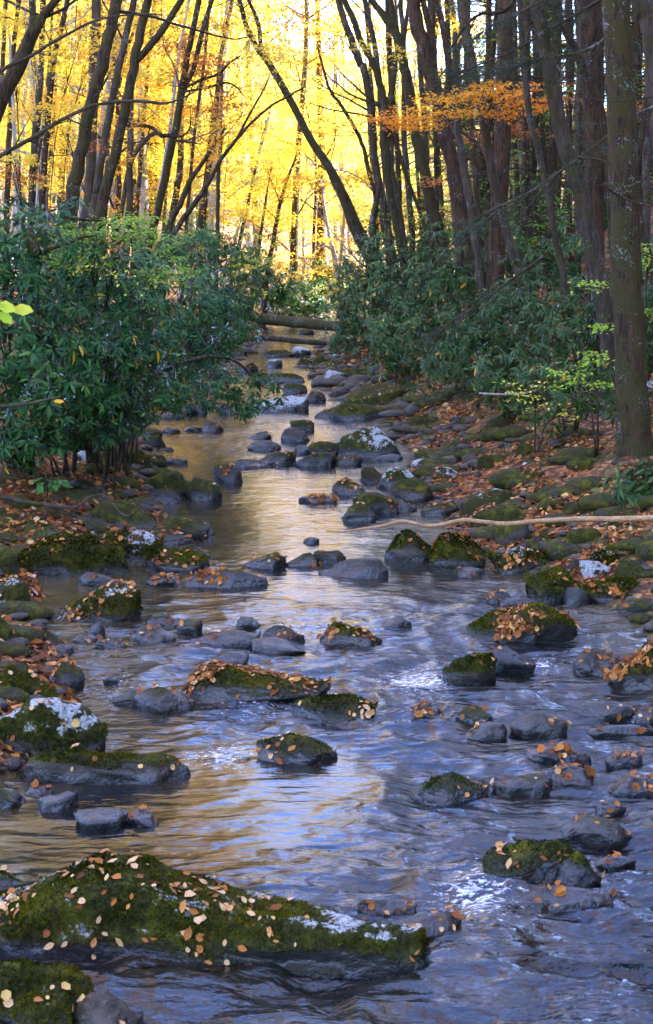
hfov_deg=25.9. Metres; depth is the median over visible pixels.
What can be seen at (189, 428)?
stone
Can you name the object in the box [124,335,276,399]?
reaching limb
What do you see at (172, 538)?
boulder
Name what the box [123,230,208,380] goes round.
rhododendron
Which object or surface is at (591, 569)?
stone
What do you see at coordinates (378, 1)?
sky
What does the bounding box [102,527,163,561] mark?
boulder
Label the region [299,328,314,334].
stone
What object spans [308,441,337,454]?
stone
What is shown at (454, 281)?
rhododendron
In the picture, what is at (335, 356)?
stone
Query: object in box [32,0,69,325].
tree
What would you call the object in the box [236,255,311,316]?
rhododendron
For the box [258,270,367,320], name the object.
rhododendron
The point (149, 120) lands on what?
golden tree
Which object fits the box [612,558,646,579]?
stone
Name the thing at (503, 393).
dead branch
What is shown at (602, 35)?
tree
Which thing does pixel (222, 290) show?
rhododendron
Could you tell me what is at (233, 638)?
boulder
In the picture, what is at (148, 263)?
rhododendron
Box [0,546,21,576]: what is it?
stone
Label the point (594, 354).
green sapling
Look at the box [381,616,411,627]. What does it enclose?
stone
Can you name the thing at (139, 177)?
tree
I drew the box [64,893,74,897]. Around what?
fallen leaf
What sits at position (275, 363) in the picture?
stone
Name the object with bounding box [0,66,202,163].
overhanging branch
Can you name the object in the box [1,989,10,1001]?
fallen leaf
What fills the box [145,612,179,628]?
stone
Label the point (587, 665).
stone
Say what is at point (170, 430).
stone
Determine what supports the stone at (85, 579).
on the stream
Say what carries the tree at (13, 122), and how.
on the ground
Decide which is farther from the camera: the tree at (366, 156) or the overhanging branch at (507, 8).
the tree at (366, 156)
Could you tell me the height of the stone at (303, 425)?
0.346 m
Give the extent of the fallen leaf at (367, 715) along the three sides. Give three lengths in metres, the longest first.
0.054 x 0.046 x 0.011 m
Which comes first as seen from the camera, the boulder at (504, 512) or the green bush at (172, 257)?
the boulder at (504, 512)
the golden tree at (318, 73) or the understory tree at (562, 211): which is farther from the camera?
the golden tree at (318, 73)
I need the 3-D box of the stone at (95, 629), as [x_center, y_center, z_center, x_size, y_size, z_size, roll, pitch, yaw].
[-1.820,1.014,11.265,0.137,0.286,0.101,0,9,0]
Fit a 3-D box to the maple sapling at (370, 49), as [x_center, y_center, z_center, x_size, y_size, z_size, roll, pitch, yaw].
[1.040,-6.947,32.295,2.322,7.544,1.108,-2,9,-10]
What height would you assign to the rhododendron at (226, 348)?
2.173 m
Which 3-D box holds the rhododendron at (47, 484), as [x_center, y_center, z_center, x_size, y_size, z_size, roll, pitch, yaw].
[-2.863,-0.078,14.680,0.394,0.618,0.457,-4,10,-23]
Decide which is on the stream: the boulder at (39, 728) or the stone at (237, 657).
the stone at (237, 657)
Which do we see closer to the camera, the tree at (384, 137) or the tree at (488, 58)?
the tree at (384, 137)
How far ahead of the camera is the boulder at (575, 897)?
6.61 m
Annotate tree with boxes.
[0,0,20,342]
[0,0,38,293]
[0,0,45,365]
[0,0,56,79]
[0,0,62,273]
[0,0,64,213]
[0,0,76,122]
[0,0,77,141]
[0,0,82,285]
[0,0,88,197]
[0,0,154,210]
[0,0,163,170]
[0,0,170,305]
[0,0,191,215]
[0,0,200,325]
[0,0,261,301]
[0,1,46,227]
[0,1,81,249]
[0,1,176,227]
[0,3,60,212]
[0,4,152,215]
[0,24,68,275]
[1,2,66,220]
[3,0,224,264]
[3,1,162,203]
[5,0,186,208]
[6,0,175,277]
[9,0,50,327]
[24,3,109,122]
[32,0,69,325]
[37,0,330,432]
[47,0,134,194]
[47,0,280,239]
[49,0,229,247]
[51,5,174,232]
[56,0,269,253]
[57,0,212,237]
[63,0,195,213]
[65,0,178,336]
[77,0,136,324]
[79,2,205,221]
[81,2,203,210]
[82,0,184,417]
[86,33,155,322]
[102,0,276,302]
[108,0,333,234]
[109,0,205,247]
[110,0,269,414]
[122,1,163,283]
[132,0,281,290]
[135,2,285,260]
[136,0,335,322]
[137,0,304,213]
[139,0,281,326]
[139,42,333,289]
[143,0,296,300]
[155,18,215,220]
[155,47,242,303]
[156,32,281,302]
[156,125,218,307]
[157,0,357,300]
[162,10,257,208]
[163,0,283,320]
[176,0,358,321]
[196,42,310,340]
[203,0,310,266]
[218,0,384,315]
[221,0,416,296]
[221,95,308,286]
[221,150,299,312]
[227,104,339,291]
[230,0,396,342]
[230,21,371,288]
[231,84,313,250]
[239,128,355,260]
[240,129,316,330]
[241,107,382,297]
[244,0,336,242]
[253,0,417,274]
[260,130,346,239]
[263,0,417,277]
[266,0,366,265]
[269,97,419,308]
[274,0,405,332]
[282,0,385,232]
[283,0,369,215]
[290,86,450,302]
[291,0,563,304]
[296,1,410,231]
[297,177,344,321]
[314,0,427,334]
[321,132,449,292]
[322,0,451,266]
[345,6,415,258]
[346,1,471,236]
[346,2,442,235]
[351,0,414,308]
[358,0,419,331]
[360,162,490,332]
[363,6,379,247]
[368,0,463,330]
[371,22,442,235]
[372,0,475,207]
[380,0,456,246]
[384,0,639,168]
[385,0,430,296]
[387,12,492,278]
[392,0,513,369]
[392,3,581,201]
[394,0,436,305]
[396,0,445,227]
[399,0,485,279]
[404,0,479,352]
[408,2,573,219]
[416,0,547,327]
[427,0,574,262]
[429,30,644,204]
[431,0,529,311]
[436,8,547,290]
[437,1,532,290]
[444,0,497,300]
[444,32,522,334]
[450,3,462,89]
[450,4,644,129]
[457,0,549,362]
[479,0,496,200]
[482,3,601,284]
[485,74,652,301]
[486,0,520,259]
[490,0,572,270]
[511,0,652,457]
[517,0,583,369]
[521,0,532,291]
[530,0,614,406]
[537,3,575,273]
[550,0,613,309]
[557,0,581,297]
[577,0,604,391]
[600,2,643,210]
[600,8,642,206]
[630,0,652,147]
[637,98,652,284]
[642,0,652,290]
[650,141,652,180]
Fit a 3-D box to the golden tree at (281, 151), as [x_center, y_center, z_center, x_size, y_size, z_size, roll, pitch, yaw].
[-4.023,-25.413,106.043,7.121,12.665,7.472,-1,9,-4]
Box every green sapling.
[530,279,614,455]
[641,243,652,336]
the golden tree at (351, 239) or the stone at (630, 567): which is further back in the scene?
the golden tree at (351, 239)
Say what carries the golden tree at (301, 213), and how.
on the ground
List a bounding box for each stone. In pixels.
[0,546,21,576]
[0,578,29,602]
[0,616,15,640]
[0,788,25,809]
[24,786,53,796]
[38,788,77,812]
[39,629,63,646]
[48,661,84,691]
[55,644,73,656]
[71,451,90,462]
[72,634,97,643]
[77,572,111,586]
[89,623,105,638]
[95,640,125,648]
[99,457,117,467]
[103,676,119,685]
[113,689,137,706]
[122,447,150,468]
[126,808,158,827]
[130,625,175,644]
[143,434,165,447]
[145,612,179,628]
[146,576,182,585]
[148,488,182,504]
[151,454,166,465]
[153,413,183,418]
[162,427,179,433]
[167,458,187,464]
[177,619,202,635]
[179,405,194,414]
[181,544,211,557]
[183,426,200,430]
[185,477,221,500]
[192,403,207,413]
[201,420,223,431]
[207,651,248,665]
[213,463,242,482]
[216,402,234,411]
[235,459,272,467]
[236,616,259,630]
[241,363,257,372]
[244,552,285,568]
[247,440,281,451]
[248,431,270,439]
[257,373,304,381]
[259,449,296,464]
[262,625,304,642]
[264,350,293,356]
[267,359,282,367]
[280,427,309,441]
[283,383,306,392]
[285,552,318,566]
[290,420,314,430]
[292,346,310,355]
[292,445,308,453]
[294,449,336,466]
[297,358,311,365]
[298,495,337,502]
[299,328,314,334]
[303,537,318,543]
[307,391,326,402]
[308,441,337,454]
[312,356,325,365]
[313,550,345,563]
[314,407,334,417]
[324,370,343,377]
[325,360,341,365]
[332,354,345,359]
[332,479,365,494]
[334,454,362,464]
[342,501,377,521]
[348,368,373,377]
[353,492,397,513]
[360,466,382,482]
[371,454,402,461]
[377,467,414,489]
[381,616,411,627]
[388,404,403,410]
[394,499,416,511]
[404,414,428,425]
[408,705,440,716]
[409,457,430,468]
[421,501,458,515]
[422,466,458,479]
[440,441,465,450]
[448,418,461,424]
[457,567,488,577]
[457,705,493,725]
[462,452,476,463]
[465,722,506,743]
[477,454,506,470]
[483,418,513,430]
[484,591,511,603]
[493,519,529,546]
[514,442,532,456]
[517,470,544,479]
[532,531,549,540]
[537,498,563,512]
[538,539,565,548]
[552,765,593,785]
[554,850,601,886]
[562,587,591,606]
[563,501,585,513]
[566,446,595,461]
[566,528,603,542]
[573,648,621,676]
[574,457,593,471]
[579,560,615,579]
[595,804,626,817]
[595,856,635,869]
[605,748,642,771]
[609,509,636,526]
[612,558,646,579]
[618,602,652,616]
[634,707,652,723]
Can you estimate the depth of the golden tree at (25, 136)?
57.77 m
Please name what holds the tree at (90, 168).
on the ground
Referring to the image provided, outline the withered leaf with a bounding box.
[53,399,63,402]
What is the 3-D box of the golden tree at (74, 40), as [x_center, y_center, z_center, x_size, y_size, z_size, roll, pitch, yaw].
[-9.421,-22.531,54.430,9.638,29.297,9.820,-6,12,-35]
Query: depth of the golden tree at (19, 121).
61.78 m
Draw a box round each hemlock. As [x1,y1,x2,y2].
[362,0,574,306]
[380,104,455,270]
[385,0,538,287]
[398,0,544,263]
[402,18,517,275]
[407,30,452,259]
[411,5,513,251]
[415,0,652,287]
[431,1,531,219]
[440,6,644,262]
[452,0,606,240]
[465,3,652,199]
[469,48,604,233]
[473,1,652,210]
[476,12,575,238]
[508,145,513,277]
[513,65,575,239]
[546,1,652,188]
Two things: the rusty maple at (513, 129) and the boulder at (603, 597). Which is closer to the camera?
the boulder at (603, 597)
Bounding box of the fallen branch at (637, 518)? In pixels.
[326,515,652,532]
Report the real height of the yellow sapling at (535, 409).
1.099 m
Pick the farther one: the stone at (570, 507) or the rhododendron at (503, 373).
the rhododendron at (503, 373)
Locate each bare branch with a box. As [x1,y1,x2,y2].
[575,81,652,101]
[588,182,652,215]
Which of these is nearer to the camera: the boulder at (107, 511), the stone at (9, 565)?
the stone at (9, 565)
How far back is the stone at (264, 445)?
22.02 m
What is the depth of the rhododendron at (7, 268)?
14.59 m
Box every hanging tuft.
[163,366,209,406]
[182,383,242,421]
[199,361,263,405]
[216,390,262,422]
[243,369,288,415]
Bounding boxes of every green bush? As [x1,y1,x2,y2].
[29,211,197,294]
[87,210,208,348]
[136,209,280,282]
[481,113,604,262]
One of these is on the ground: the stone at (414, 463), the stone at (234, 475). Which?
the stone at (414, 463)
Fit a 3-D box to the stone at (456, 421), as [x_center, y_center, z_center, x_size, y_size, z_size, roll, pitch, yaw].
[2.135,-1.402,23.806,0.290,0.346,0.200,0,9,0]
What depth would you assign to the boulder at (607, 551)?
13.19 m
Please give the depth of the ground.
17.79 m
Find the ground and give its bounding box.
[0,18,652,779]
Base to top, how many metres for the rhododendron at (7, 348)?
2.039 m
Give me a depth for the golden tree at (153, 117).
61.36 m
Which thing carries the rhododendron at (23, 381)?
on the ground
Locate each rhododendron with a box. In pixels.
[0,189,119,474]
[0,193,103,475]
[0,272,122,467]
[0,319,134,469]
[0,379,118,467]
[0,415,49,476]
[7,219,197,463]
[29,474,69,521]
[34,320,191,466]
[34,414,92,476]
[48,256,142,462]
[68,236,202,463]
[75,380,152,489]
[79,403,141,476]
[85,287,212,476]
[114,271,241,443]
[117,364,207,442]
[117,382,169,469]
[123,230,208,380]
[131,327,243,422]
[135,264,248,398]
[158,223,274,371]
[179,267,278,374]
[183,315,250,381]
[189,298,253,344]
[221,247,277,304]
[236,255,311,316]
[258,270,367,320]
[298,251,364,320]
[324,307,370,354]
[325,250,380,350]
[328,224,438,352]
[331,298,469,381]
[337,214,486,369]
[391,214,484,325]
[399,301,513,399]
[426,258,584,391]
[445,199,517,246]
[448,326,566,417]
[451,224,552,304]
[490,188,572,242]
[506,277,613,399]
[515,343,615,437]
[519,215,608,307]
[560,186,652,244]
[591,457,652,509]
[605,233,652,293]
[643,283,652,398]
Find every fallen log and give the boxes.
[220,334,326,344]
[250,313,344,331]
[391,426,453,434]
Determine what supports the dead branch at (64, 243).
attached to the green bush at (110, 234)
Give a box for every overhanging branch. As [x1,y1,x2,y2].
[0,0,186,72]
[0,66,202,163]
[447,0,515,54]
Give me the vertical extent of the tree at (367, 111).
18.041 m
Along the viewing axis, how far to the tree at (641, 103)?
38.07 m
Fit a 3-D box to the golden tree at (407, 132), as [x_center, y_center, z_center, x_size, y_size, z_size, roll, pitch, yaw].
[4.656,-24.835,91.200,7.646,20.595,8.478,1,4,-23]
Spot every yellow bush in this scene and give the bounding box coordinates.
[138,226,275,349]
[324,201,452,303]
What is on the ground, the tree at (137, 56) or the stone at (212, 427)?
the tree at (137, 56)
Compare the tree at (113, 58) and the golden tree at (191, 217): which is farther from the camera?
the golden tree at (191, 217)
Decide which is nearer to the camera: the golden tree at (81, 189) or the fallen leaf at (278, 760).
the fallen leaf at (278, 760)
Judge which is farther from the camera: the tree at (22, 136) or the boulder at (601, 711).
the tree at (22, 136)
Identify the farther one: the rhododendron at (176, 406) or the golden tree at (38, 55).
the golden tree at (38, 55)
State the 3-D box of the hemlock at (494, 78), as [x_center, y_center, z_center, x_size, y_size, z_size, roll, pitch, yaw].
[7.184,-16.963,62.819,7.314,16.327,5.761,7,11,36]
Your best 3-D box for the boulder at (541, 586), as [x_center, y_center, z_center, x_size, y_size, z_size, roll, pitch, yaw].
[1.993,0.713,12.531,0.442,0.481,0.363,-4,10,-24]
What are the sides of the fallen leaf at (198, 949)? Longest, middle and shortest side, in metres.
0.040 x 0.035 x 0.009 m
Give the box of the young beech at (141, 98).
[12,19,249,271]
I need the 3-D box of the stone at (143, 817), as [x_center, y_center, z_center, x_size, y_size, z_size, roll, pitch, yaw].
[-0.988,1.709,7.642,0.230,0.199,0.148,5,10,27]
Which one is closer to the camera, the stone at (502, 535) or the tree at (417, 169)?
the stone at (502, 535)
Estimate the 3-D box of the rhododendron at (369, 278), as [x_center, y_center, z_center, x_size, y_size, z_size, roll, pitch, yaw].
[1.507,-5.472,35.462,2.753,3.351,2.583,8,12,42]
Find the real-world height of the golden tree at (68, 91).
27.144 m
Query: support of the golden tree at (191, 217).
on the ground
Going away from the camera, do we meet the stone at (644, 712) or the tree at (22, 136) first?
the stone at (644, 712)
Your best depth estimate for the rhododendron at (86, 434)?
17.10 m
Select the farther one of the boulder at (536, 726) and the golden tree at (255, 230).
the golden tree at (255, 230)
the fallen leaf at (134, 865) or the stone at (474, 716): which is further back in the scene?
the stone at (474, 716)
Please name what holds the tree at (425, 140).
on the ground
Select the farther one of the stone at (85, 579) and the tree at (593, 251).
the tree at (593, 251)
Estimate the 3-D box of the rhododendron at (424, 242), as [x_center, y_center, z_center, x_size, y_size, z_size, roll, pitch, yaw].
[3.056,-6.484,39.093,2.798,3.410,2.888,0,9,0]
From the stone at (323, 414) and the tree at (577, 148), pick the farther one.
the tree at (577, 148)
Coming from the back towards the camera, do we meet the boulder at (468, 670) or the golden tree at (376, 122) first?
the golden tree at (376, 122)
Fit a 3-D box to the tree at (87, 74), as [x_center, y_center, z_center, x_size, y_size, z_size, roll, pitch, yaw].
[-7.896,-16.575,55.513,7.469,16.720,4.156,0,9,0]
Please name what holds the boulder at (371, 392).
on the ground
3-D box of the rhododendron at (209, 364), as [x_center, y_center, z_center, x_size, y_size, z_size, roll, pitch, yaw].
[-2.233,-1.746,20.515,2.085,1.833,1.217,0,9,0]
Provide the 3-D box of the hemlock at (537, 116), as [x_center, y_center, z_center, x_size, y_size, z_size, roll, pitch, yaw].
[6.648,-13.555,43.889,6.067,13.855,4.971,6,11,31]
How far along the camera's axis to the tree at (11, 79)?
14.39 m
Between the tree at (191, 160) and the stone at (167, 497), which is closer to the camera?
the stone at (167, 497)
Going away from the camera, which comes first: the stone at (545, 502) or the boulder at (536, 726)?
the boulder at (536, 726)
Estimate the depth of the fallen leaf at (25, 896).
6.22 m
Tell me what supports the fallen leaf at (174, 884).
on the boulder at (344, 945)
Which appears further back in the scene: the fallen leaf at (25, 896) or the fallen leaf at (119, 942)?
the fallen leaf at (25, 896)
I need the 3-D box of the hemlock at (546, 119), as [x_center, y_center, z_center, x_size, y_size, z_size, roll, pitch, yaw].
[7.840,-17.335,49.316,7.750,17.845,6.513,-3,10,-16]
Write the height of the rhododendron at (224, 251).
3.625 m
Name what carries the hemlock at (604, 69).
on the ground
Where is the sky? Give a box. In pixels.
[81,0,643,107]
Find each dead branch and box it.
[43,202,126,254]
[51,213,107,240]
[479,389,538,394]
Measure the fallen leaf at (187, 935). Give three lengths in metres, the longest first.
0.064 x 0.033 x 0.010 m
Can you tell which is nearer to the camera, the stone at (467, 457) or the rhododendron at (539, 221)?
the stone at (467, 457)
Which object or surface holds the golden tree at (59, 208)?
on the ground
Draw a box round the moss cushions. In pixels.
[0,340,652,703]
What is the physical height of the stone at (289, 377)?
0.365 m
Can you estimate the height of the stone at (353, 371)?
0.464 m
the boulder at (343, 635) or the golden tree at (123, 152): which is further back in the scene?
the golden tree at (123, 152)
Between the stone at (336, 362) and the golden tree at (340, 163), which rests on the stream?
the stone at (336, 362)
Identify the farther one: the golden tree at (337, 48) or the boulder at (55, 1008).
the golden tree at (337, 48)
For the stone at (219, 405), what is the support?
in the stream
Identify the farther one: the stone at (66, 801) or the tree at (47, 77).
the tree at (47, 77)
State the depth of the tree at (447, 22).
50.07 m
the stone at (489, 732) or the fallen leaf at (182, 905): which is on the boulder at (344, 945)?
the fallen leaf at (182, 905)
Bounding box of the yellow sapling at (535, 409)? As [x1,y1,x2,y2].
[494,381,594,453]
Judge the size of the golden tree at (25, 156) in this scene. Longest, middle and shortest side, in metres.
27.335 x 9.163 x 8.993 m
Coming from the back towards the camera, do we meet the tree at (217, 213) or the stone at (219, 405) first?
the tree at (217, 213)
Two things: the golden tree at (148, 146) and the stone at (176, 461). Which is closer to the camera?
the stone at (176, 461)
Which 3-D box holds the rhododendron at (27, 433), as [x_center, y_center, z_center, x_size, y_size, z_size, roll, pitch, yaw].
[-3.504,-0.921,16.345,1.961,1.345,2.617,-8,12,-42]
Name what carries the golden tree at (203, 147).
on the ground
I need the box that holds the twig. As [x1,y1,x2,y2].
[0,396,60,407]
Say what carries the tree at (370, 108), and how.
on the ground
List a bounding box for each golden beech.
[0,0,220,208]
[169,1,379,287]
[345,2,480,186]
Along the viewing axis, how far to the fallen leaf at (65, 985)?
5.58 m
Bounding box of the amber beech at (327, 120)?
[180,1,391,318]
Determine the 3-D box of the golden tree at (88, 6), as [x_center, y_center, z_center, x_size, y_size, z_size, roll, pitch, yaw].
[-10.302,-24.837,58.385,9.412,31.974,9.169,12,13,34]
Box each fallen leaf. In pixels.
[0,901,5,909]
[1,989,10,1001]
[3,999,12,1007]
[23,892,27,900]
[34,996,42,1001]
[43,929,49,937]
[43,942,53,949]
[61,982,69,989]
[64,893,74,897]
[71,719,79,726]
[77,872,83,877]
[77,897,84,903]
[90,938,96,947]
[95,857,102,863]
[111,873,120,878]
[115,937,123,946]
[126,856,137,864]
[131,863,137,867]
[169,882,179,886]
[179,901,185,912]
[183,926,191,940]
[184,890,195,896]
[189,908,198,914]
[194,916,201,923]
[196,933,203,941]
[196,945,202,953]
[223,905,232,910]
[238,945,246,951]
[247,910,254,915]
[269,904,282,909]
[276,757,282,763]
[288,745,295,750]
[365,711,371,717]
[451,910,462,918]
[495,841,503,848]
[505,858,511,868]
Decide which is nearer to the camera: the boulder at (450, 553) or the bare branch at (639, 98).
the boulder at (450, 553)
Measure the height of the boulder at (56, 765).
0.351 m
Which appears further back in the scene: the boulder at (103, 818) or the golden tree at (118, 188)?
the golden tree at (118, 188)
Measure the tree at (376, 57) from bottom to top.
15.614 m
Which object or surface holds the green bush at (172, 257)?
on the ground
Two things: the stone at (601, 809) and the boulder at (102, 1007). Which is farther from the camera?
the stone at (601, 809)
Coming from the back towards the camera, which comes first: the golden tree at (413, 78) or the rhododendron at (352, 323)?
the golden tree at (413, 78)
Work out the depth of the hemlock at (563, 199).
68.52 m
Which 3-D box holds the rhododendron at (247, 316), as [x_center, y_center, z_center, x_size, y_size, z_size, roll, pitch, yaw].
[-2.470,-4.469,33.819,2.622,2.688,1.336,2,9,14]
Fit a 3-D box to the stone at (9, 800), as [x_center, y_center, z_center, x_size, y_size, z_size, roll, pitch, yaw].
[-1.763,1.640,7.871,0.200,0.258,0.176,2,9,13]
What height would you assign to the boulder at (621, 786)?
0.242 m
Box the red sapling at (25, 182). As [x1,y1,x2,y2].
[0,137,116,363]
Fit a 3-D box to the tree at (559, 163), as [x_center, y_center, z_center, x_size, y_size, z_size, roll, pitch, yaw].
[6.008,-11.810,36.589,3.909,12.757,1.810,0,9,0]
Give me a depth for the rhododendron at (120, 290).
15.91 m
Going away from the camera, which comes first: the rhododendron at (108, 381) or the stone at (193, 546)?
the stone at (193, 546)
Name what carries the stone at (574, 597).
on the ground
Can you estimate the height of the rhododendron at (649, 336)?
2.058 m
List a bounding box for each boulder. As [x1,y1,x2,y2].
[0,664,57,697]
[0,696,107,758]
[0,850,430,978]
[0,870,28,890]
[0,957,95,1023]
[10,979,72,1023]
[17,531,128,577]
[20,747,190,784]
[51,580,142,622]
[73,991,143,1023]
[74,807,127,830]
[87,498,155,529]
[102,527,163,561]
[133,686,193,713]
[142,470,188,496]
[143,545,209,571]
[148,527,193,545]
[159,515,214,539]
[181,662,331,703]
[183,569,269,587]
[188,630,260,647]
[248,395,308,411]
[250,636,310,653]
[256,732,337,764]
[291,693,378,725]
[318,558,388,578]
[319,621,381,646]
[329,403,387,421]
[335,427,400,457]
[339,382,402,405]
[357,899,417,916]
[384,527,431,561]
[388,477,434,502]
[395,911,461,939]
[409,770,488,805]
[426,531,486,568]
[442,651,497,685]
[459,488,513,516]
[462,602,577,643]
[470,504,529,527]
[480,837,574,886]
[486,546,546,574]
[486,646,535,675]
[492,773,552,797]
[498,885,618,912]
[499,597,540,606]
[510,712,567,740]
[524,565,577,605]
[525,746,590,766]
[560,815,631,850]
[561,559,591,571]
[570,701,634,722]
[577,575,640,604]
[587,724,652,739]
[589,542,630,565]
[608,645,652,691]
[611,773,652,796]
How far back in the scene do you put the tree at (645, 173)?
26.28 m
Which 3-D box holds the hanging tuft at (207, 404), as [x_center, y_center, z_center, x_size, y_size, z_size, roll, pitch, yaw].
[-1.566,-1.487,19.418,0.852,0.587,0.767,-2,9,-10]
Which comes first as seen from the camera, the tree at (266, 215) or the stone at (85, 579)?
the stone at (85, 579)
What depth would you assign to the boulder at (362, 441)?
21.37 m
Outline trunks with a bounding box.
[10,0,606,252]
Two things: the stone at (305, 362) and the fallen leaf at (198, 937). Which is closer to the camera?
the fallen leaf at (198, 937)
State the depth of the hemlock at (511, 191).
73.41 m
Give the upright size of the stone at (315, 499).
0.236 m
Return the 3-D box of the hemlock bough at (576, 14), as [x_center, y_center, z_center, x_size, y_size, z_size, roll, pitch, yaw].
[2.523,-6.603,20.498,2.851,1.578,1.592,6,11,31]
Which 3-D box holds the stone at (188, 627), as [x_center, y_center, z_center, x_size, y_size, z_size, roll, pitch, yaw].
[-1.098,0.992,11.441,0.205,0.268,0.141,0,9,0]
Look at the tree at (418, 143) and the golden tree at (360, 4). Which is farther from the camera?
the golden tree at (360, 4)
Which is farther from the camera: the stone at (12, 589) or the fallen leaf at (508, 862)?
the stone at (12, 589)
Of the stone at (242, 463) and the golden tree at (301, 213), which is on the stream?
the stone at (242, 463)
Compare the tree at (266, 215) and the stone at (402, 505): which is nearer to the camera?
the stone at (402, 505)
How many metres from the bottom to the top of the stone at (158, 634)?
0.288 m
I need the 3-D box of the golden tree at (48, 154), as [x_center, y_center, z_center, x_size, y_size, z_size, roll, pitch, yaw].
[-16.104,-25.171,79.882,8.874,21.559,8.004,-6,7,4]
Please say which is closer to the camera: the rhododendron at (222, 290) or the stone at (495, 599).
the stone at (495, 599)
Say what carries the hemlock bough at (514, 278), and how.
attached to the tree at (593, 251)
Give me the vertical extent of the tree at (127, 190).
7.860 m
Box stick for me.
[0,493,141,516]
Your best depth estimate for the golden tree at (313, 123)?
92.64 m
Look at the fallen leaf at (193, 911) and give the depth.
6.04 m
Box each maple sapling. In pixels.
[321,33,415,339]
[349,79,574,383]
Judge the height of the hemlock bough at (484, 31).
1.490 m
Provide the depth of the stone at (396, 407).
26.15 m
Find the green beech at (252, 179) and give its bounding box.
[176,140,319,287]
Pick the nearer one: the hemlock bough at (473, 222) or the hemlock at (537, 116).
the hemlock bough at (473, 222)
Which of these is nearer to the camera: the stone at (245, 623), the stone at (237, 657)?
the stone at (237, 657)
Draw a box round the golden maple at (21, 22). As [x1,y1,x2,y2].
[0,2,197,358]
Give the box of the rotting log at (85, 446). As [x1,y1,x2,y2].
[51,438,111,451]
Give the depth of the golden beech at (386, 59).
48.13 m
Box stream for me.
[0,316,652,1023]
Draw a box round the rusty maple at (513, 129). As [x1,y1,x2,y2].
[400,90,642,260]
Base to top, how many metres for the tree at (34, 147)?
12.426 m
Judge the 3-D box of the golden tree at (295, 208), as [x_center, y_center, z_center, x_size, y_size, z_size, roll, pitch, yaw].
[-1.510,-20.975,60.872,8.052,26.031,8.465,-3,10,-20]
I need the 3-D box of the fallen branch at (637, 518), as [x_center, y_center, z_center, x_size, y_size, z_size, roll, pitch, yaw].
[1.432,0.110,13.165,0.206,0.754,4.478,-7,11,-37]
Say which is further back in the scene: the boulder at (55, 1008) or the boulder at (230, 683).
the boulder at (230, 683)
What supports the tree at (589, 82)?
on the ground
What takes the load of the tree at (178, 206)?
on the ground
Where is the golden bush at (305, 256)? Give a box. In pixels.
[235,233,343,316]
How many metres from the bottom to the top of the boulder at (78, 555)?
0.645 m
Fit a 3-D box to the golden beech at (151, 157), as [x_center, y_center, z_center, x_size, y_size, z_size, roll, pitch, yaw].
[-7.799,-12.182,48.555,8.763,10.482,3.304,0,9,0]
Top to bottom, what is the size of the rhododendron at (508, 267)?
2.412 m
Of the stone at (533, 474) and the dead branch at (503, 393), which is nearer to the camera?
the stone at (533, 474)
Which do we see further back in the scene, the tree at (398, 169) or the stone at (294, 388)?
the tree at (398, 169)
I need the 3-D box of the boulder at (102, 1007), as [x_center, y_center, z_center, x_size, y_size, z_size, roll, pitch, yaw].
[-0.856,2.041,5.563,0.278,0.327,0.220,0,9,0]
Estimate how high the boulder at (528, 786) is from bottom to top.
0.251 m
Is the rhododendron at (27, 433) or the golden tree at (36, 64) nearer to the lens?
the rhododendron at (27, 433)
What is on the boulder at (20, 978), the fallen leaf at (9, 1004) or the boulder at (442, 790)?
the fallen leaf at (9, 1004)
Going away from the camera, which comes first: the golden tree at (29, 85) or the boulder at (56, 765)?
the boulder at (56, 765)
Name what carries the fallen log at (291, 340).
on the ground
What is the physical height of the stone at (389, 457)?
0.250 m
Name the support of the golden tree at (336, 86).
on the ground
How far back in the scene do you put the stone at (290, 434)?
23.05 m
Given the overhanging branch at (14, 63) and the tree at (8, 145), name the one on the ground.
the tree at (8, 145)
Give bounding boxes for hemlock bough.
[389,255,544,383]
[393,169,563,311]
[403,0,601,107]
[428,0,579,83]
[443,38,603,119]
[445,105,652,244]
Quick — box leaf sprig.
[0,301,33,323]
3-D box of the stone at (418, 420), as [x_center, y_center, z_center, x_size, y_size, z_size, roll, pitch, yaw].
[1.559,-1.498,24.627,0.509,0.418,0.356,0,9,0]
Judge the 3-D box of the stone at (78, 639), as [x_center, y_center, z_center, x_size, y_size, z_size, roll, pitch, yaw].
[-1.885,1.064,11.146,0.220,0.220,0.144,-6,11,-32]
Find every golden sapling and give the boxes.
[0,27,80,303]
[34,74,160,324]
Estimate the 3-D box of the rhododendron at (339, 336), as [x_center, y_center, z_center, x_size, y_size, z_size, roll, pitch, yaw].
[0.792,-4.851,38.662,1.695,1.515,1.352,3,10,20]
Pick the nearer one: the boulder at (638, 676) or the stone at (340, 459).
the boulder at (638, 676)
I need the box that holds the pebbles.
[0,323,652,779]
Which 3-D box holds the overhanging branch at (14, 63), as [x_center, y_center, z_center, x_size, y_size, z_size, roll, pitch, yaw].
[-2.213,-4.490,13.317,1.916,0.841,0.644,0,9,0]

